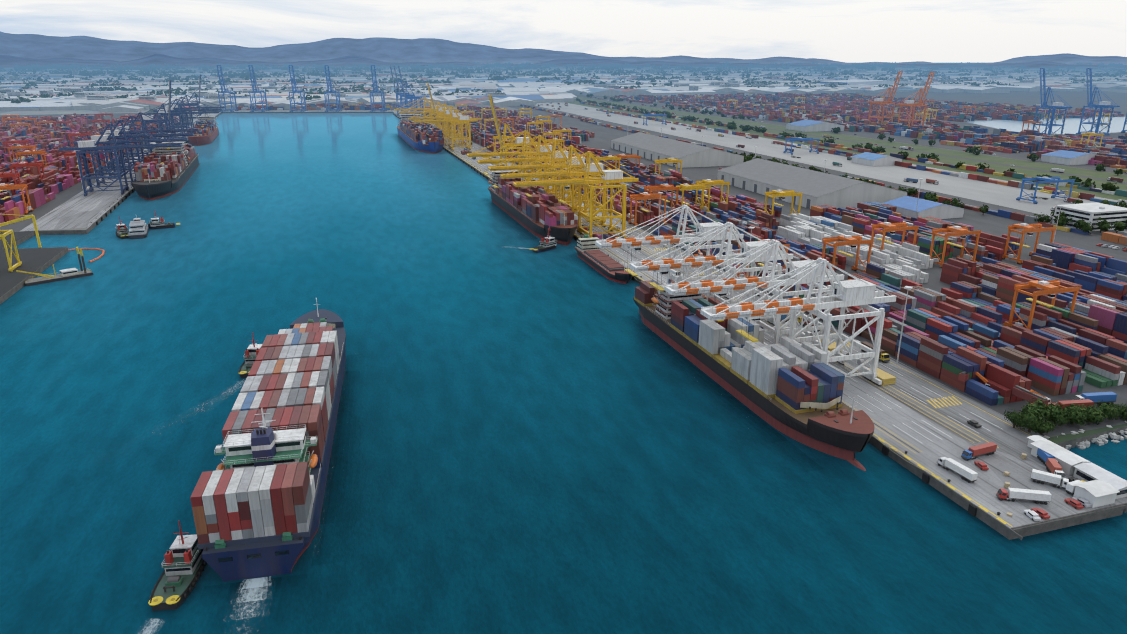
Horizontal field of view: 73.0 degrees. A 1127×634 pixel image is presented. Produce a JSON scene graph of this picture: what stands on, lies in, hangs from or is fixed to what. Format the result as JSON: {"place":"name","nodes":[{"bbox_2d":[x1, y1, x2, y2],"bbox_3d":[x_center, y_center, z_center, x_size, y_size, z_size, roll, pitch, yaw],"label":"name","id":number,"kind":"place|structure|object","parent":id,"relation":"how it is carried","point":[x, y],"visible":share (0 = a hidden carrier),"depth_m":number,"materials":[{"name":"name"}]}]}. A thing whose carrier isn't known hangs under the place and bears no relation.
{"place":"outdoors","nodes":[
{"label":"outdoors","id":0,"kind":"place"},
{"bbox_2d":[0,54,1125,67],"bbox_3d":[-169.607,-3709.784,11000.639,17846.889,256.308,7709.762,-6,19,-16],"label":"mountain ridge","id":1,"kind":"structure","parent":0,"point":[7,61],"depth_m":12327.66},
{"bbox_2d":[0,113,1126,633],"bbox_3d":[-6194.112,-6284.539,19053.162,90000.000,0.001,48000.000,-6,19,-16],"label":"water","id":2,"kind":"structure","parent":0,"point":[554,441],"depth_m":245.43,"materials":[{"name":"teal liquid"}]},
{"bbox_2d":[16,247,92,285],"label":"dredger barge","id":3,"kind":"object","parent":2,"relation":"on","point":[69,273],"visible":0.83,"depth_m":443.93,"materials":[{"name":"paint"}]},
{"bbox_2d":[68,248,104,261],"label":"oil boom floats","id":4,"kind":"object","parent":2,"relation":"on","point":[103,253],"visible":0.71,"depth_m":509.29,"materials":[{"name":"paint"}]},
{"bbox_2d":[115,216,128,238],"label":"tug","id":5,"kind":"object","parent":2,"relation":"in","point":[122,231],"visible":0.71,"depth_m":551.41,"materials":[{"name":"paint"}]},
{"bbox_2d":[128,216,148,238],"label":"boat","id":6,"kind":"object","parent":2,"relation":"in","point":[138,228],"visible":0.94,"depth_m":549.33,"materials":[{"name":"paint"}]},
{"bbox_2d":[148,213,179,228],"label":"tug","id":7,"kind":"object","parent":2,"relation":"on","point":[155,223],"visible":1,"depth_m":576.67,"materials":[{"name":"paint"}]},
{"bbox_2d":[132,138,198,199],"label":"container ship","id":8,"kind":"object","parent":2,"relation":"on","point":[173,173],"visible":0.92,"depth_m":739.77,"materials":[{"name":"paint"}]},
{"bbox_2d":[148,521,206,610],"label":"tugboat","id":9,"kind":"object","parent":2,"relation":"in","point":[184,565],"visible":0.83,"depth_m":184.62,"materials":[{"name":"paint"}]},
{"bbox_2d":[188,113,218,145],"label":"container ship","id":10,"kind":"object","parent":2,"relation":"on","point":[208,133],"visible":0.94,"depth_m":1191.48,"materials":[{"name":"paint"}]},
{"bbox_2d":[238,332,261,377],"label":"tugboat","id":11,"kind":"object","parent":2,"relation":"in","point":[251,352],"visible":0.5,"depth_m":314.01,"materials":[{"name":"paint"}]},
{"bbox_2d":[190,298,345,581],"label":"container ship","id":12,"kind":"object","parent":2,"relation":"on","point":[257,497],"visible":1,"depth_m":205.64,"materials":[{"name":"paint"}]},
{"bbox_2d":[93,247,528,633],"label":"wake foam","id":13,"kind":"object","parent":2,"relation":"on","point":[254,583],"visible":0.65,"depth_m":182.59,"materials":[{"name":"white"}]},
{"bbox_2d":[396,113,443,153],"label":"container ship","id":14,"kind":"object","parent":2,"relation":"on","point":[415,136],"visible":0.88,"depth_m":1086.30,"materials":[{"name":"paint"}]},
{"bbox_2d":[488,165,577,245],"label":"container ship","id":15,"kind":"object","parent":2,"relation":"on","point":[539,212],"visible":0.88,"depth_m":573.14,"materials":[{"name":"paint"}]},
{"bbox_2d":[530,228,557,252],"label":"tugboat","id":16,"kind":"object","parent":2,"relation":"on","point":[548,243],"visible":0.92,"depth_m":511.50,"materials":[{"name":"paint"}]},
{"bbox_2d":[575,235,633,283],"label":"cargo ship","id":17,"kind":"object","parent":2,"relation":"in","point":[596,259],"visible":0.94,"depth_m":465.81,"materials":[{"name":"paint"}]},
{"bbox_2d":[227,262,1057,605],"bbox_3d":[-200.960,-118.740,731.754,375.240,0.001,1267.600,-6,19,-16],"label":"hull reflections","id":18,"kind":"object","parent":2,"relation":"on","point":[339,474],"visible":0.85,"depth_m":239.91,"materials":[{"name":"liquid"}]},
{"bbox_2d":[633,268,873,470],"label":"container ship","id":19,"kind":"object","parent":2,"relation":"in","point":[790,388],"visible":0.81,"depth_m":271.29,"materials":[{"name":"paint"}]},
{"bbox_2d":[0,32,1126,64],"bbox_3d":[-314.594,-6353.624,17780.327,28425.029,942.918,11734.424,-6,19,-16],"label":"mountain ridge","id":20,"kind":"structure","parent":0,"point":[391,50],"depth_m":20098.63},
{"bbox_2d":[0,63,1126,539],"bbox_3d":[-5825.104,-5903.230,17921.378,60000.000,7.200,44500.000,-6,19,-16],"label":"quay wall","id":21,"kind":"structure","parent":0,"point":[1074,439],"depth_m":256.43,"materials":[{"name":"grey concrete"}]},
{"bbox_2d":[0,91,1126,527],"bbox_3d":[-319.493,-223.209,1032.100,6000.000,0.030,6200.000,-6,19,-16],"label":"port surfaces","id":22,"kind":"object","parent":21,"relation":"on","point":[1006,437],"visible":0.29,"depth_m":606.88,"materials":[{"name":"concrete"}]},
{"bbox_2d":[0,214,41,271],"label":"gantry crane","id":23,"kind":"object","parent":22,"relation":"on","point":[9,259],"visible":0.94,"depth_m":449.12,"materials":[{"name":"paint"}]},
{"bbox_2d":[0,113,179,222],"bbox_3d":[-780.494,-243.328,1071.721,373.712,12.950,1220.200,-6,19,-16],"label":"container yard","id":24,"kind":"structure","parent":22,"relation":"on","point":[49,140],"depth_m":900.39,"materials":[{"name":"paint"}]},
{"bbox_2d":[59,122,181,195],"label":"gantry crane","id":25,"kind":"object","parent":22,"relation":"on","point":[83,146],"visible":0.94,"depth_m":704.44,"materials":[{"name":"paint"}]},
{"bbox_2d":[73,118,187,185],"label":"gantry crane","id":26,"kind":"object","parent":22,"relation":"on","point":[105,138],"visible":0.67,"depth_m":754.61,"materials":[{"name":"paint"}]},
{"bbox_2d":[87,116,193,175],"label":"gantry crane","id":27,"kind":"object","parent":22,"relation":"on","point":[117,133],"visible":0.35,"depth_m":808.15,"materials":[{"name":"paint"}]},
{"bbox_2d":[99,112,198,168],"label":"gantry crane","id":28,"kind":"object","parent":22,"relation":"on","point":[166,130],"visible":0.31,"depth_m":863.82,"materials":[{"name":"paint"}]},
{"bbox_2d":[129,80,172,152],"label":"gantry crane","id":29,"kind":"object","parent":22,"relation":"on","point":[159,120],"visible":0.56,"depth_m":1025.15,"materials":[{"name":"paint"}]},
{"bbox_2d":[146,99,218,137],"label":"gantry crane","id":30,"kind":"object","parent":22,"relation":"on","point":[162,114],"visible":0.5,"depth_m":1166.68,"materials":[{"name":"paint"}]},
{"bbox_2d":[171,74,200,125],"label":"gantry crane","id":31,"kind":"object","parent":22,"relation":"on","point":[195,104],"visible":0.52,"depth_m":1420.25,"materials":[{"name":"paint"}]},
{"bbox_2d":[153,96,221,133],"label":"gantry crane","id":32,"kind":"object","parent":22,"relation":"on","point":[185,110],"visible":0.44,"depth_m":1229.11,"materials":[{"name":"paint"}]},
{"bbox_2d":[161,95,224,133],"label":"gantry crane","id":33,"kind":"object","parent":22,"relation":"on","point":[186,108],"visible":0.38,"depth_m":1292.24,"materials":[{"name":"paint"}]},
{"bbox_2d":[217,65,238,111],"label":"gantry crane","id":34,"kind":"object","parent":22,"relation":"on","point":[227,90],"visible":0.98,"depth_m":1851.22,"materials":[{"name":"paint"}]},
{"bbox_2d":[248,65,269,111],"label":"gantry crane","id":35,"kind":"object","parent":22,"relation":"on","point":[258,90],"visible":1,"depth_m":1850.74,"materials":[{"name":"paint"}]},
{"bbox_2d":[289,65,307,111],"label":"gantry crane","id":36,"kind":"object","parent":22,"relation":"on","point":[297,89],"visible":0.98,"depth_m":1852.25,"materials":[{"name":"paint"}]},
{"bbox_2d":[237,102,397,109],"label":"container yard","id":37,"kind":"structure","parent":22,"relation":"on","point":[358,106],"depth_m":1923.59,"materials":[{"name":"paint"}]},
{"bbox_2d":[324,65,341,111],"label":"gantry crane","id":38,"kind":"object","parent":22,"relation":"on","point":[332,89],"visible":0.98,"depth_m":1853.97,"materials":[{"name":"paint"}]},
{"bbox_2d":[370,65,386,110],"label":"gantry crane","id":39,"kind":"object","parent":22,"relation":"on","point":[377,90],"visible":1,"depth_m":1856.06,"materials":[{"name":"paint"}]},
{"bbox_2d":[390,65,417,114],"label":"gantry crane","id":40,"kind":"object","parent":22,"relation":"on","point":[398,95],"visible":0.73,"depth_m":1724.60,"materials":[{"name":"paint"}]},
{"bbox_2d":[394,66,423,114],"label":"gantry crane","id":41,"kind":"object","parent":22,"relation":"on","point":[408,94],"visible":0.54,"depth_m":1642.97,"materials":[{"name":"paint"}]},
{"bbox_2d":[398,66,429,119],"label":"gantry crane","id":42,"kind":"object","parent":22,"relation":"on","point":[417,96],"visible":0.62,"depth_m":1552.02,"materials":[{"name":"paint"}]},
{"bbox_2d":[394,97,443,128],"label":"gantry crane","id":43,"kind":"object","parent":22,"relation":"on","point":[424,109],"visible":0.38,"depth_m":1306.90,"materials":[{"name":"paint"}]},
{"bbox_2d":[399,99,449,136],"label":"gantry crane","id":44,"kind":"object","parent":22,"relation":"on","point":[413,112],"visible":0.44,"depth_m":1234.55,"materials":[{"name":"paint"}]},
{"bbox_2d":[408,101,469,145],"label":"gantry crane","id":45,"kind":"object","parent":22,"relation":"on","point":[454,115],"visible":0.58,"depth_m":1109.96,"materials":[{"name":"paint"}]},
{"bbox_2d":[427,83,457,140],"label":"gantry crane","id":46,"kind":"object","parent":22,"relation":"on","point":[447,113],"visible":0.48,"depth_m":1168.77,"materials":[{"name":"paint"}]},
{"bbox_2d":[413,106,477,149],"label":"gantry crane","id":47,"kind":"object","parent":22,"relation":"on","point":[465,119],"visible":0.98,"depth_m":1056.34,"materials":[{"name":"paint"}]},
{"bbox_2d":[467,128,558,192],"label":"gantry crane","id":48,"kind":"object","parent":22,"relation":"on","point":[545,152],"visible":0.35,"depth_m":681.32,"materials":[{"name":"paint"}]},
{"bbox_2d":[489,95,540,180],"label":"gantry crane","id":49,"kind":"object","parent":22,"relation":"on","point":[518,140],"visible":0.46,"depth_m":755.14,"materials":[{"name":"paint"}]},
{"bbox_2d":[477,135,575,204],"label":"gantry crane","id":50,"kind":"object","parent":22,"relation":"on","point":[498,161],"visible":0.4,"depth_m":637.82,"materials":[{"name":"paint"}]},
{"bbox_2d":[488,140,593,214],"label":"gantry crane","id":51,"kind":"object","parent":22,"relation":"on","point":[534,166],"visible":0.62,"depth_m":599.38,"materials":[{"name":"paint"}]},
{"bbox_2d":[0,95,1110,329],"bbox_3d":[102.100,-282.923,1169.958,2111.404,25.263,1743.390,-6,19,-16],"label":"yard gantry cranes","id":52,"kind":"object","parent":22,"relation":"on","point":[1052,289],"visible":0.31,"depth_m":608.63,"materials":[{"name":"paint"}]},
{"bbox_2d":[500,140,613,226],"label":"gantry crane","id":53,"kind":"object","parent":22,"relation":"on","point":[593,169],"visible":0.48,"depth_m":561.75,"materials":[{"name":"paint"}]},
{"bbox_2d":[513,151,638,237],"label":"gantry crane","id":54,"kind":"object","parent":22,"relation":"on","point":[611,177],"visible":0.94,"depth_m":527.36,"materials":[{"name":"paint"}]},
{"bbox_2d":[183,80,1126,362],"bbox_3d":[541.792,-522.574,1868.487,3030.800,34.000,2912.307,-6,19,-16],"label":"warehouses","id":55,"kind":"structure","parent":22,"relation":"on","point":[811,186],"depth_m":711.88,"materials":[{"name":"grey metal"}]},
{"bbox_2d":[595,198,743,298],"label":"gantry crane","id":56,"kind":"object","parent":22,"relation":"on","point":[636,243],"visible":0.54,"depth_m":390.29,"materials":[{"name":"paint"}]},
{"bbox_2d":[629,214,793,325],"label":"gantry crane","id":57,"kind":"object","parent":22,"relation":"on","point":[662,266],"visible":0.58,"depth_m":348.38,"materials":[{"name":"paint"}]},
{"bbox_2d":[664,231,843,351],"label":"gantry crane","id":58,"kind":"object","parent":22,"relation":"on","point":[720,287],"visible":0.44,"depth_m":314.22,"materials":[{"name":"paint"}]},
{"bbox_2d":[577,233,946,479],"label":"quay fenders","id":59,"kind":"object","parent":22,"relation":"on","point":[884,444],"visible":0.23,"depth_m":236.40,"materials":[{"name":"rubber"}]},
{"bbox_2d":[448,97,1126,520],"bbox_3d":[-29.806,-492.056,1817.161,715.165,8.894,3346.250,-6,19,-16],"label":"vehicles","id":60,"kind":"object","parent":22,"relation":"on","point":[1056,475],"visible":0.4,"depth_m":238.93,"materials":[{"name":"paint"}]},
{"bbox_2d":[700,249,896,385],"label":"gantry crane","id":61,"kind":"object","parent":22,"relation":"on","point":[862,293],"visible":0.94,"depth_m":287.17,"materials":[{"name":"paint"}]},
{"bbox_2d":[520,101,1126,244],"bbox_3d":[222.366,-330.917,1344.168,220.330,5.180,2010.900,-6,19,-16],"label":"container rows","id":62,"kind":"object","parent":22,"relation":"on","point":[1105,236],"visible":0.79,"depth_m":828.39,"materials":[{"name":"paint"}]},
{"bbox_2d":[609,92,1126,168],"bbox_3d":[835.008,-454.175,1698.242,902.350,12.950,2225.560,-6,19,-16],"label":"container yard","id":63,"kind":"structure","parent":22,"relation":"on","point":[1110,152],"depth_m":1595.61,"materials":[{"name":"paint"}]},
{"bbox_2d":[866,71,902,124],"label":"gantry crane","id":64,"kind":"object","parent":22,"relation":"on","point":[877,101],"visible":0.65,"depth_m":1410.62,"materials":[{"name":"paint"}]},
{"bbox_2d":[896,72,934,126],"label":"gantry crane","id":65,"kind":"object","parent":22,"relation":"on","point":[907,103],"visible":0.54,"depth_m":1338.01,"materials":[{"name":"paint"}]},
{"bbox_2d":[1032,68,1072,134],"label":"gantry crane","id":66,"kind":"object","parent":22,"relation":"on","point":[1055,106],"visible":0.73,"depth_m":1238.00,"materials":[{"name":"paint"}]},
{"bbox_2d":[1027,435,1126,507],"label":"pier sheds","id":67,"kind":"object","parent":22,"relation":"on","point":[1100,486],"visible":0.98,"depth_m":222.00,"materials":[{"name":"white metal"}]},
{"bbox_2d":[1076,68,1119,135],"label":"gantry crane","id":68,"kind":"object","parent":22,"relation":"on","point":[1102,105],"visible":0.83,"depth_m":1267.17,"materials":[{"name":"paint"}]},
{"bbox_2d":[1121,113,1126,132],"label":"gantry crane","id":69,"kind":"object","parent":22,"relation":"on","point":[1123,130],"visible":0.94,"depth_m":1310.37,"materials":[{"name":"paint"}]},
{"bbox_2d":[0,64,1126,112],"bbox_3d":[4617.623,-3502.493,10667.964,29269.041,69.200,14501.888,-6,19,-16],"label":"town buildings","id":70,"kind":"structure","parent":21,"relation":"on","point":[519,90],"depth_m":3104.37,"materials":[{"name":"white concrete"}]},
{"bbox_2d":[0,62,1126,102],"bbox_3d":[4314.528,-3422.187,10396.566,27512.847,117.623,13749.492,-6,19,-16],"label":"town trees","id":71,"kind":"object","parent":21,"relation":"on","point":[147,69],"visible":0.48,"depth_m":5506.67,"materials":[{"name":"green plant"}]},
{"bbox_2d":[40,113,1126,539],"bbox_3d":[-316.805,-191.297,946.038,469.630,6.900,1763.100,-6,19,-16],"label":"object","id":72,"kind":"object","parent":21,"relation":"on","point":[972,507],"visible":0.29,"depth_m":240.22,"materials":[{"name":"yellow paint"}]},
{"bbox_2d":[418,105,1126,405],"bbox_3d":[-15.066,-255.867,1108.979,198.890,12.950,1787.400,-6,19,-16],"label":"container yard","id":73,"kind":"structure","parent":21,"relation":"on","point":[957,328],"depth_m":394.74,"materials":[{"name":"paint"}]},
{"bbox_2d":[576,93,1126,433],"bbox_3d":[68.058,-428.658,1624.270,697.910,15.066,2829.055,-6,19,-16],"label":"shore trees","id":74,"kind":"object","parent":21,"relation":"on","point":[1030,417],"visible":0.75,"depth_m":568.92,"materials":[{"name":"green plant"}]},
{"bbox_2d":[1043,421,1126,449],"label":"revetment rock","id":75,"kind":"object","parent":21,"relation":"on","point":[1100,440],"visible":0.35,"depth_m":253.91,"materials":[{"name":"grey stone"}]},
{"bbox_2d":[0,0,1126,62],"label":"sky","id":76,"kind":"structure","parent":0,"point":[847,31],"materials":[{"name":"white"}]},
{"bbox_2d":[968,117,1126,133],"bbox_3d":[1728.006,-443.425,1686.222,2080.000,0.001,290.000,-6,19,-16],"label":"water basin","id":77,"kind":"object","parent":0,"point":[1071,125],"depth_m":1458.26,"materials":[{"name":"liquid"}]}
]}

